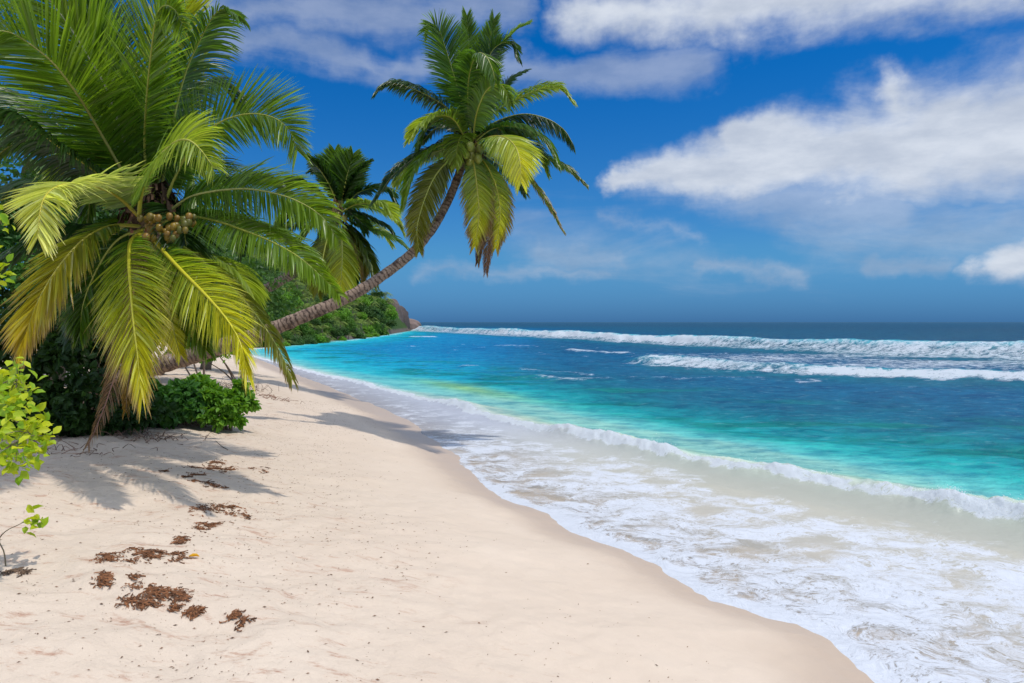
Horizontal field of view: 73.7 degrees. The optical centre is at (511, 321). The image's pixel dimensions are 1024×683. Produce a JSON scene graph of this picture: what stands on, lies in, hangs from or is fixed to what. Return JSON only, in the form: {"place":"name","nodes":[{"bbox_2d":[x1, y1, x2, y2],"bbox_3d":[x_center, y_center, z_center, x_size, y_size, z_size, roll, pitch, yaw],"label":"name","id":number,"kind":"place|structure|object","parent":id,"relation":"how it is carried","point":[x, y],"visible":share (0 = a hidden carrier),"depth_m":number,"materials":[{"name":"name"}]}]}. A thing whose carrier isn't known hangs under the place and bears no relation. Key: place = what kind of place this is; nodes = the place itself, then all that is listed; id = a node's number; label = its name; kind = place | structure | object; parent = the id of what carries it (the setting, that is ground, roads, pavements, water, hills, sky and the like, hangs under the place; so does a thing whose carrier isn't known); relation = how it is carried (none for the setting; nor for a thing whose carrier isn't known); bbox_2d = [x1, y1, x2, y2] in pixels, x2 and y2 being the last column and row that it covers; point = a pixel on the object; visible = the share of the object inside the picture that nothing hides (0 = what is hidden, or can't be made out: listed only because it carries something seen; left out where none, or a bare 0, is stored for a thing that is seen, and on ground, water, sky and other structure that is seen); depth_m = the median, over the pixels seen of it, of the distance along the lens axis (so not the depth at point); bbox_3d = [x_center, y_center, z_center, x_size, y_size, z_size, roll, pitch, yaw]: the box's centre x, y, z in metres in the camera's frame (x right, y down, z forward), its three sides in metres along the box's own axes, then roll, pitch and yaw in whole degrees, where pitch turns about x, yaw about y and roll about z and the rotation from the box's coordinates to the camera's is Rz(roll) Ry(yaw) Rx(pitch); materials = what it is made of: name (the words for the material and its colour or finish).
{"place":"outdoors","nodes":[
{"label":"outdoors","id":0,"kind":"place"},
{"bbox_2d":[21,159,410,347],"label":"hill","id":1,"kind":"structure","parent":0,"point":[401,326],"depth_m":117.57,"materials":[{"name":"green plant"}]},
{"bbox_2d":[249,258,268,270],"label":"hill tree","id":2,"kind":"object","parent":1,"relation":"on","point":[265,267],"visible":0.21,"depth_m":103.31,"materials":[{"name":"green plant"}]},
{"bbox_2d":[273,309,284,318],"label":"hill tree","id":3,"kind":"object","parent":1,"relation":"on","point":[277,314],"visible":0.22,"depth_m":82.82,"materials":[{"name":"green plant"}]},
{"bbox_2d":[280,292,292,305],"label":"hill tree","id":4,"kind":"object","parent":1,"relation":"on","point":[283,298],"visible":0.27,"depth_m":92.75,"materials":[{"name":"green plant"}]},
{"bbox_2d":[282,331,292,339],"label":"hill tree","id":5,"kind":"object","parent":1,"relation":"on","point":[287,336],"visible":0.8,"depth_m":81.71,"materials":[{"name":"green plant"}]},
{"bbox_2d":[285,282,295,288],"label":"hill tree","id":6,"kind":"object","parent":1,"relation":"on","point":[290,285],"visible":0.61,"depth_m":105.76,"materials":[{"name":"green plant"}]},
{"bbox_2d":[287,296,303,306],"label":"hill tree","id":7,"kind":"object","parent":1,"relation":"on","point":[300,303],"visible":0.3,"depth_m":94.32,"materials":[{"name":"green plant"}]},
{"bbox_2d":[287,334,304,344],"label":"hill tree","id":8,"kind":"object","parent":1,"relation":"on","point":[296,341],"visible":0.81,"depth_m":82.19,"materials":[{"name":"green plant"}]},
{"bbox_2d":[292,287,303,297],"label":"hill tree","id":9,"kind":"object","parent":1,"relation":"on","point":[297,293],"visible":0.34,"depth_m":100.57,"materials":[{"name":"green plant"}]},
{"bbox_2d":[293,322,309,333],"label":"hill tree","id":10,"kind":"object","parent":1,"relation":"on","point":[304,327],"visible":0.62,"depth_m":87.28,"materials":[{"name":"green plant"}]},
{"bbox_2d":[300,327,317,338],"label":"hill tree","id":11,"kind":"object","parent":1,"relation":"on","point":[312,331],"visible":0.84,"depth_m":88.04,"materials":[{"name":"green plant"}]},
{"bbox_2d":[301,335,317,343],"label":"hill tree","id":12,"kind":"object","parent":1,"relation":"on","point":[311,340],"visible":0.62,"depth_m":85.99,"materials":[{"name":"green plant"}]},
{"bbox_2d":[308,318,320,325],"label":"hill tree","id":13,"kind":"object","parent":1,"relation":"on","point":[313,321],"visible":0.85,"depth_m":93.26,"materials":[{"name":"green plant"}]},
{"bbox_2d":[313,333,326,342],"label":"hill tree","id":14,"kind":"object","parent":1,"relation":"on","point":[320,339],"visible":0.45,"depth_m":89.42,"materials":[{"name":"green plant"}]},
{"bbox_2d":[318,294,331,300],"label":"hill tree","id":15,"kind":"object","parent":1,"relation":"on","point":[325,298],"visible":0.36,"depth_m":111.30,"materials":[{"name":"green plant"}]},
{"bbox_2d":[320,334,330,342],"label":"hill tree","id":16,"kind":"object","parent":1,"relation":"on","point":[327,340],"visible":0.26,"depth_m":91.21,"materials":[{"name":"green plant"}]},
{"bbox_2d":[319,313,333,321],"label":"hill tree","id":17,"kind":"object","parent":1,"relation":"on","point":[327,316],"visible":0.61,"depth_m":99.76,"materials":[{"name":"green plant"}]},
{"bbox_2d":[322,322,334,332],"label":"hill tree","id":18,"kind":"object","parent":1,"relation":"on","point":[329,329],"visible":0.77,"depth_m":96.56,"materials":[{"name":"green plant"}]},
{"bbox_2d":[321,319,335,325],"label":"hill tree","id":19,"kind":"object","parent":1,"relation":"on","point":[330,321],"visible":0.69,"depth_m":98.99,"materials":[{"name":"green plant"}]},
{"bbox_2d":[329,328,343,339],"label":"hill tree","id":20,"kind":"object","parent":1,"relation":"on","point":[336,333],"visible":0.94,"depth_m":97.02,"materials":[{"name":"green plant"}]},
{"bbox_2d":[334,321,346,327],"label":"hill palm","id":21,"kind":"object","parent":1,"relation":"on","point":[342,322],"visible":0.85,"depth_m":102.01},
{"bbox_2d":[333,310,348,321],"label":"hill tree","id":22,"kind":"object","parent":1,"relation":"on","point":[342,315],"visible":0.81,"depth_m":107.05,"materials":[{"name":"green plant"}]},
{"bbox_2d":[338,336,346,340],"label":"hill tree","id":23,"kind":"object","parent":1,"relation":"on","point":[341,338],"visible":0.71,"depth_m":97.29,"materials":[{"name":"green plant"}]},
{"bbox_2d":[338,327,349,335],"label":"hill tree","id":24,"kind":"object","parent":1,"relation":"on","point":[346,331],"visible":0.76,"depth_m":101.28,"materials":[{"name":"green plant"}]},
{"bbox_2d":[343,308,352,316],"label":"hill tree","id":25,"kind":"object","parent":1,"relation":"on","point":[348,312],"visible":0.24,"depth_m":112.55,"materials":[{"name":"green plant"}]},
{"bbox_2d":[343,318,358,330],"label":"hill tree","id":26,"kind":"object","parent":1,"relation":"on","point":[351,324],"visible":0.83,"depth_m":107.05,"materials":[{"name":"green plant"}]},
{"bbox_2d":[350,328,358,337],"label":"hill tree","id":27,"kind":"object","parent":1,"relation":"on","point":[354,331],"visible":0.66,"depth_m":107.23,"materials":[{"name":"green plant"}]},
{"bbox_2d":[354,330,365,338],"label":"hill tree","id":28,"kind":"object","parent":1,"relation":"on","point":[360,335],"visible":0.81,"depth_m":108.35,"materials":[{"name":"green plant"}]},
{"bbox_2d":[355,302,366,311],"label":"hill tree","id":29,"kind":"object","parent":1,"relation":"on","point":[360,307],"visible":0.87,"depth_m":130.66,"materials":[{"name":"green plant"}]},
{"bbox_2d":[357,312,367,319],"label":"hill tree","id":30,"kind":"object","parent":1,"relation":"on","point":[363,315],"visible":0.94,"depth_m":124.56,"materials":[{"name":"green plant"}]},
{"bbox_2d":[357,319,367,329],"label":"hill palm","id":31,"kind":"object","parent":1,"relation":"on","point":[362,322],"visible":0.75,"depth_m":117.73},
{"bbox_2d":[355,297,372,307],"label":"hill tree","id":32,"kind":"object","parent":1,"relation":"on","point":[367,302],"visible":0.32,"depth_m":139.79,"materials":[{"name":"green plant"}]},
{"bbox_2d":[360,309,373,317],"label":"hill tree","id":33,"kind":"object","parent":1,"relation":"on","point":[370,312],"visible":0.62,"depth_m":129.25,"materials":[{"name":"green plant"}]},
{"bbox_2d":[362,324,374,333],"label":"hill tree","id":34,"kind":"object","parent":1,"relation":"on","point":[368,329],"visible":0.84,"depth_m":120.09,"materials":[{"name":"green plant"}]},
{"bbox_2d":[362,294,375,300],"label":"hill tree","id":35,"kind":"object","parent":1,"relation":"on","point":[368,296],"visible":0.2,"depth_m":148.53,"materials":[{"name":"green plant"}]},
{"bbox_2d":[365,312,380,323],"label":"hill tree","id":36,"kind":"object","parent":1,"relation":"on","point":[374,316],"visible":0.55,"depth_m":129.41,"materials":[{"name":"green plant"}]},
{"bbox_2d":[366,305,380,313],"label":"hill tree","id":37,"kind":"object","parent":1,"relation":"on","point":[375,309],"visible":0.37,"depth_m":138.96,"materials":[{"name":"green plant"}]},
{"bbox_2d":[370,332,379,336],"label":"hill tree","id":38,"kind":"object","parent":1,"relation":"on","point":[374,334],"visible":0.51,"depth_m":123.00,"materials":[{"name":"green plant"}]},
{"bbox_2d":[368,289,384,297],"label":"hill tree","id":39,"kind":"object","parent":1,"relation":"on","point":[380,294],"visible":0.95,"depth_m":192.70,"materials":[{"name":"green plant"}]},
{"bbox_2d":[370,321,382,333],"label":"hill tree","id":40,"kind":"object","parent":1,"relation":"on","point":[376,327],"visible":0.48,"depth_m":129.17,"materials":[{"name":"green plant"}]},
{"bbox_2d":[372,301,386,311],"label":"hill tree","id":41,"kind":"object","parent":1,"relation":"on","point":[383,307],"visible":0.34,"depth_m":151.92,"materials":[{"name":"green plant"}]},
{"bbox_2d":[373,308,385,318],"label":"hill tree","id":42,"kind":"object","parent":1,"relation":"on","point":[382,315],"visible":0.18,"depth_m":141.83,"materials":[{"name":"green plant"}]},
{"bbox_2d":[373,298,390,307],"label":"hill tree","id":43,"kind":"object","parent":1,"relation":"on","point":[383,301],"visible":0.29,"depth_m":165.64,"materials":[{"name":"green plant"}]},
{"bbox_2d":[379,318,387,323],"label":"hill tree","id":44,"kind":"object","parent":1,"relation":"on","point":[383,321],"visible":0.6,"depth_m":147.67,"materials":[{"name":"green plant"}]},
{"bbox_2d":[379,326,389,335],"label":"hill tree","id":45,"kind":"object","parent":1,"relation":"on","point":[384,331],"visible":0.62,"depth_m":135.91,"materials":[{"name":"green plant"}]},
{"bbox_2d":[382,311,390,321],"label":"hill tree","id":46,"kind":"object","parent":1,"relation":"on","point":[387,316],"visible":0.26,"depth_m":151.30,"materials":[{"name":"green plant"}]},
{"bbox_2d":[384,304,395,311],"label":"hill tree","id":47,"kind":"object","parent":1,"relation":"on","point":[391,307],"visible":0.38,"depth_m":178.80,"materials":[{"name":"green plant"}]},
{"bbox_2d":[384,308,397,319],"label":"hill tree","id":48,"kind":"object","parent":1,"relation":"on","point":[392,314],"visible":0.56,"depth_m":167.21,"materials":[{"name":"green plant"}]},
{"bbox_2d":[386,319,396,329],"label":"hill tree","id":49,"kind":"object","parent":1,"relation":"on","point":[391,323],"visible":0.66,"depth_m":156.80,"materials":[{"name":"green plant"}]},
{"bbox_2d":[388,298,402,321],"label":"boulder","id":50,"kind":"object","parent":1,"relation":"on","point":[398,309],"visible":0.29,"depth_m":202.55,"materials":[{"name":"stone"}]},
{"bbox_2d":[400,306,409,329],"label":"boulder","id":51,"kind":"object","parent":1,"relation":"on","point":[406,320],"visible":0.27,"depth_m":213.01,"materials":[{"name":"stone"}]},
{"bbox_2d":[409,318,421,329],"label":"boulder","id":52,"kind":"object","parent":1,"relation":"on","point":[414,323],"visible":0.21,"depth_m":222.13,"materials":[{"name":"stone"}]},
{"bbox_2d":[0,343,1023,682],"bbox_3d":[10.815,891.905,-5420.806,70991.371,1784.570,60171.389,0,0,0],"label":"sand ground","id":53,"kind":"structure","parent":0,"point":[522,573],"depth_m":5.88,"materials":[{"name":"beige sand"}]},
{"bbox_2d":[0,567,36,577],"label":"seaweed clump","id":54,"kind":"object","parent":53,"relation":"on","point":[15,570],"visible":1,"depth_m":4.88,"materials":[{"name":"brown plant"}]},
{"bbox_2d":[0,504,48,565],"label":"seedling","id":55,"kind":"object","parent":53,"relation":"on","point":[35,519],"visible":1,"depth_m":5.00,"materials":[{"name":"green plant"}]},
{"bbox_2d":[0,205,61,485],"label":"leafy sapling","id":56,"kind":"object","parent":53,"relation":"on","point":[12,399],"visible":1,"depth_m":4.84,"materials":[{"name":"green plant"}]},
{"bbox_2d":[0,300,79,437],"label":"beach shrub","id":57,"kind":"object","parent":53,"relation":"on","point":[47,354],"visible":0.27,"depth_m":10.55,"materials":[{"name":"green plant"}]},
{"bbox_2d":[0,317,127,436],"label":"beach shrub","id":58,"kind":"object","parent":53,"relation":"on","point":[70,418],"visible":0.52,"depth_m":10.47,"materials":[{"name":"green plant"}]},
{"bbox_2d":[0,0,127,304],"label":"broadleaf tree","id":59,"kind":"object","parent":53,"relation":"on","point":[10,236],"visible":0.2,"depth_m":16.62,"materials":[{"name":"green plant"}]},
{"bbox_2d":[7,435,133,456],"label":"twig litter","id":60,"kind":"object","parent":53,"relation":"on","point":[74,448],"visible":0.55,"depth_m":9.48,"materials":[{"name":"brown plant"}]},
{"bbox_2d":[0,167,199,384],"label":"broadleaf tree","id":61,"kind":"object","parent":53,"relation":"on","point":[4,293],"visible":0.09,"depth_m":16.84,"materials":[{"name":"green plant"}]},
{"bbox_2d":[90,574,114,588],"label":"seaweed clump","id":62,"kind":"object","parent":53,"relation":"on","point":[100,584],"visible":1,"depth_m":4.64,"materials":[{"name":"brown plant"}]},
{"bbox_2d":[91,569,145,583],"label":"seaweed clump","id":63,"kind":"object","parent":53,"relation":"on","point":[103,573],"visible":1,"depth_m":4.75,"materials":[{"name":"brown plant"}]},
{"bbox_2d":[89,548,151,563],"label":"seaweed clump","id":64,"kind":"object","parent":53,"relation":"on","point":[108,557],"visible":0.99,"depth_m":5.17,"materials":[{"name":"brown plant"}]},
{"bbox_2d":[66,322,181,435],"bbox_3d":[-6.515,0.834,11.284,1.547,2.060,2.363,0,0,-45],"label":"beach shrub","id":65,"kind":"object","parent":53,"relation":"on","point":[159,412],"visible":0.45,"depth_m":10.79,"materials":[{"name":"green plant"}]},
{"bbox_2d":[120,579,144,591],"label":"seaweed clump","id":66,"kind":"object","parent":53,"relation":"on","point":[136,587],"visible":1,"depth_m":4.67,"materials":[{"name":"brown plant"}]},
{"bbox_2d":[121,547,156,554],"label":"seaweed clump","id":67,"kind":"object","parent":53,"relation":"on","point":[141,550],"visible":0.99,"depth_m":5.39,"materials":[{"name":"brown plant"}]},
{"bbox_2d":[114,591,164,610],"bbox_3d":[-2.449,1.839,4.481,0.330,0.072,0.200,0,0,0],"label":"seaweed clump","id":68,"kind":"object","parent":53,"relation":"on","point":[136,599],"visible":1,"depth_m":4.48,"materials":[{"name":"brown plant"}]},
{"bbox_2d":[85,428,209,450],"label":"twig litter","id":69,"kind":"object","parent":53,"relation":"on","point":[152,437],"visible":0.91,"depth_m":10.57,"materials":[{"name":"brown plant"}]},
{"bbox_2d":[8,223,290,357],"bbox_3d":[-10.861,-0.962,19.983,8.176,5.397,4.121,0,0,0],"label":"broadleaf tree","id":70,"kind":"object","parent":53,"relation":"on","point":[270,280],"visible":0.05,"depth_m":20.62,"materials":[{"name":"green plant"}]},
{"bbox_2d":[141,548,191,563],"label":"seaweed clump","id":71,"kind":"object","parent":53,"relation":"on","point":[160,554],"visible":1,"depth_m":5.38,"materials":[{"name":"brown plant"}]},
{"bbox_2d":[142,583,194,604],"bbox_3d":[-2.337,1.843,4.647,0.317,0.080,0.316,0,0,-21],"label":"seaweed clump","id":72,"kind":"object","parent":53,"relation":"on","point":[151,589],"visible":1,"depth_m":4.63,"materials":[{"name":"brown plant"}]},
{"bbox_2d":[99,305,244,374],"bbox_3d":[-8.041,0.740,15.789,3.465,2.397,1.989,0,0,0],"label":"beach shrub","id":73,"kind":"object","parent":53,"relation":"on","point":[221,336],"visible":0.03,"depth_m":15.55,"materials":[{"name":"green plant"}]},
{"bbox_2d":[0,0,353,453],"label":"coconut palm","id":74,"kind":"object","parent":53,"relation":"on","point":[134,144],"visible":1,"depth_m":8.15,"materials":[{"name":"green plant"}]},
{"bbox_2d":[148,377,212,428],"bbox_3d":[-5.972,1.447,11.827,1.379,1.000,1.562,0,0,0],"label":"beach shrub","id":75,"kind":"object","parent":53,"relation":"on","point":[186,394],"visible":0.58,"depth_m":11.75,"materials":[{"name":"green plant"}]},
{"bbox_2d":[171,535,191,543],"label":"seaweed clump","id":76,"kind":"object","parent":53,"relation":"on","point":[182,539],"visible":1,"depth_m":5.84,"materials":[{"name":"brown plant"}]},
{"bbox_2d":[158,468,205,477],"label":"seaweed clump","id":77,"kind":"object","parent":53,"relation":"on","point":[191,474],"visible":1,"depth_m":8.43,"materials":[{"name":"brown plant"}]},
{"bbox_2d":[167,601,207,620],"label":"seaweed clump","id":78,"kind":"object","parent":53,"relation":"on","point":[194,610],"visible":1,"depth_m":4.47,"materials":[{"name":"brown plant"}]},
{"bbox_2d":[181,371,227,406],"bbox_3d":[-5.569,1.412,12.505,1.284,1.016,0.928,0,0,41],"label":"beach shrub","id":79,"kind":"object","parent":53,"relation":"on","point":[207,384],"visible":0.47,"depth_m":12.33,"materials":[{"name":"green plant"}]},
{"bbox_2d":[187,479,228,487],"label":"seaweed clump","id":80,"kind":"object","parent":53,"relation":"on","point":[208,482],"visible":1,"depth_m":8.08,"materials":[{"name":"brown plant"}]},
{"bbox_2d":[183,459,236,473],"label":"seaweed clump","id":81,"kind":"object","parent":53,"relation":"on","point":[213,466],"visible":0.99,"depth_m":9.04,"materials":[{"name":"brown plant"}]},
{"bbox_2d":[178,420,245,430],"bbox_3d":[-5.629,1.705,12.380,1.522,0.588,0.813,0,0,0],"label":"dry brush","id":82,"kind":"object","parent":53,"relation":"on","point":[192,423],"visible":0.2,"depth_m":12.18,"materials":[{"name":"brown plant"}]},
{"bbox_2d":[192,521,232,532],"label":"seaweed clump","id":83,"kind":"object","parent":53,"relation":"on","point":[211,525],"visible":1,"depth_m":6.39,"materials":[{"name":"brown plant"}]},
{"bbox_2d":[189,503,245,516],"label":"seaweed clump","id":84,"kind":"object","parent":53,"relation":"on","point":[231,506],"visible":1,"depth_m":7.02,"materials":[{"name":"brown plant"}]},
{"bbox_2d":[196,345,251,380],"bbox_3d":[-8.170,1.025,19.074,2.064,2.019,1.298,0,0,0],"label":"beach shrub","id":85,"kind":"object","parent":53,"relation":"on","point":[226,365],"visible":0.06,"depth_m":19.03,"materials":[{"name":"green plant"}]},
{"bbox_2d":[189,378,262,432],"bbox_3d":[-5.106,1.532,12.229,1.144,1.036,0.991,0,0,0],"label":"beach shrub","id":86,"kind":"object","parent":53,"relation":"on","point":[234,403],"visible":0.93,"depth_m":12.06,"materials":[{"name":"green plant"}]},
{"bbox_2d":[155,243,301,369],"bbox_3d":[-12.475,-0.621,27.054,7.843,5.201,4.405,0,0,0],"label":"broadleaf tree","id":87,"kind":"object","parent":53,"relation":"on","point":[281,303],"visible":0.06,"depth_m":27.34,"materials":[{"name":"green plant"}]},
{"bbox_2d":[219,608,245,622],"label":"seaweed clump","id":88,"kind":"object","parent":53,"relation":"on","point":[236,614],"visible":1,"depth_m":4.45,"materials":[{"name":"brown plant"}]},
{"bbox_2d":[236,510,251,519],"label":"seaweed clump","id":89,"kind":"object","parent":53,"relation":"on","point":[246,515],"visible":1,"depth_m":6.96,"materials":[{"name":"brown plant"}]},
{"bbox_2d":[234,614,256,631],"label":"seaweed clump","id":90,"kind":"object","parent":53,"relation":"on","point":[243,619],"visible":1,"depth_m":4.39,"materials":[{"name":"brown plant"}]},
{"bbox_2d":[217,377,278,392],"bbox_3d":[-8.142,1.859,20.300,2.230,0.496,1.228,0,0,0],"label":"dry brush","id":91,"kind":"object","parent":53,"relation":"on","point":[250,388],"visible":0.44,"depth_m":20.44,"materials":[{"name":"brown plant"}]},
{"bbox_2d":[254,392,302,403],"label":"twig litter","id":92,"kind":"object","parent":53,"relation":"on","point":[273,395],"visible":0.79,"depth_m":18.26,"materials":[{"name":"brown plant"}]},
{"bbox_2d":[158,143,409,375],"bbox_3d":[-7.612,-2.119,23.649,8.491,8.172,4.459,0,0,0],"label":"coconut palm","id":93,"kind":"object","parent":53,"relation":"on","point":[339,171],"visible":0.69,"depth_m":23.19,"materials":[{"name":"green plant"}]},
{"bbox_2d":[114,6,588,382],"bbox_3d":[-3.677,-2.685,15.443,10.949,9.225,4.113,0,0,0],"label":"coconut palm","id":94,"kind":"object","parent":53,"relation":"on","point":[477,92],"visible":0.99,"depth_m":14.79,"materials":[{"name":"green plant"}]},
{"bbox_2d":[0,398,706,681],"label":"beach debris","id":95,"kind":"object","parent":53,"relation":"on","point":[259,544],"visible":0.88,"depth_m":6.29,"materials":[{"name":"brown"}]},
{"bbox_2d":[0,0,1023,321],"label":"sky","id":96,"kind":"structure","parent":0,"point":[739,160],"materials":[{"name":"blue"}]},
{"bbox_2d":[250,322,1023,682],"bbox_3d":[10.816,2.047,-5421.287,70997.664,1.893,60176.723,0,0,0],"label":"sea","id":97,"kind":"structure","parent":0,"point":[878,408],"depth_m":15.76,"materials":[{"name":"liquid"}]},
{"bbox_2d":[444,399,1023,518],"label":"wave spray","id":98,"kind":"object","parent":97,"relation":"on","point":[855,483],"visible":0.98,"depth_m":10.56,"materials":[{"name":"white liquid"}]}
]}

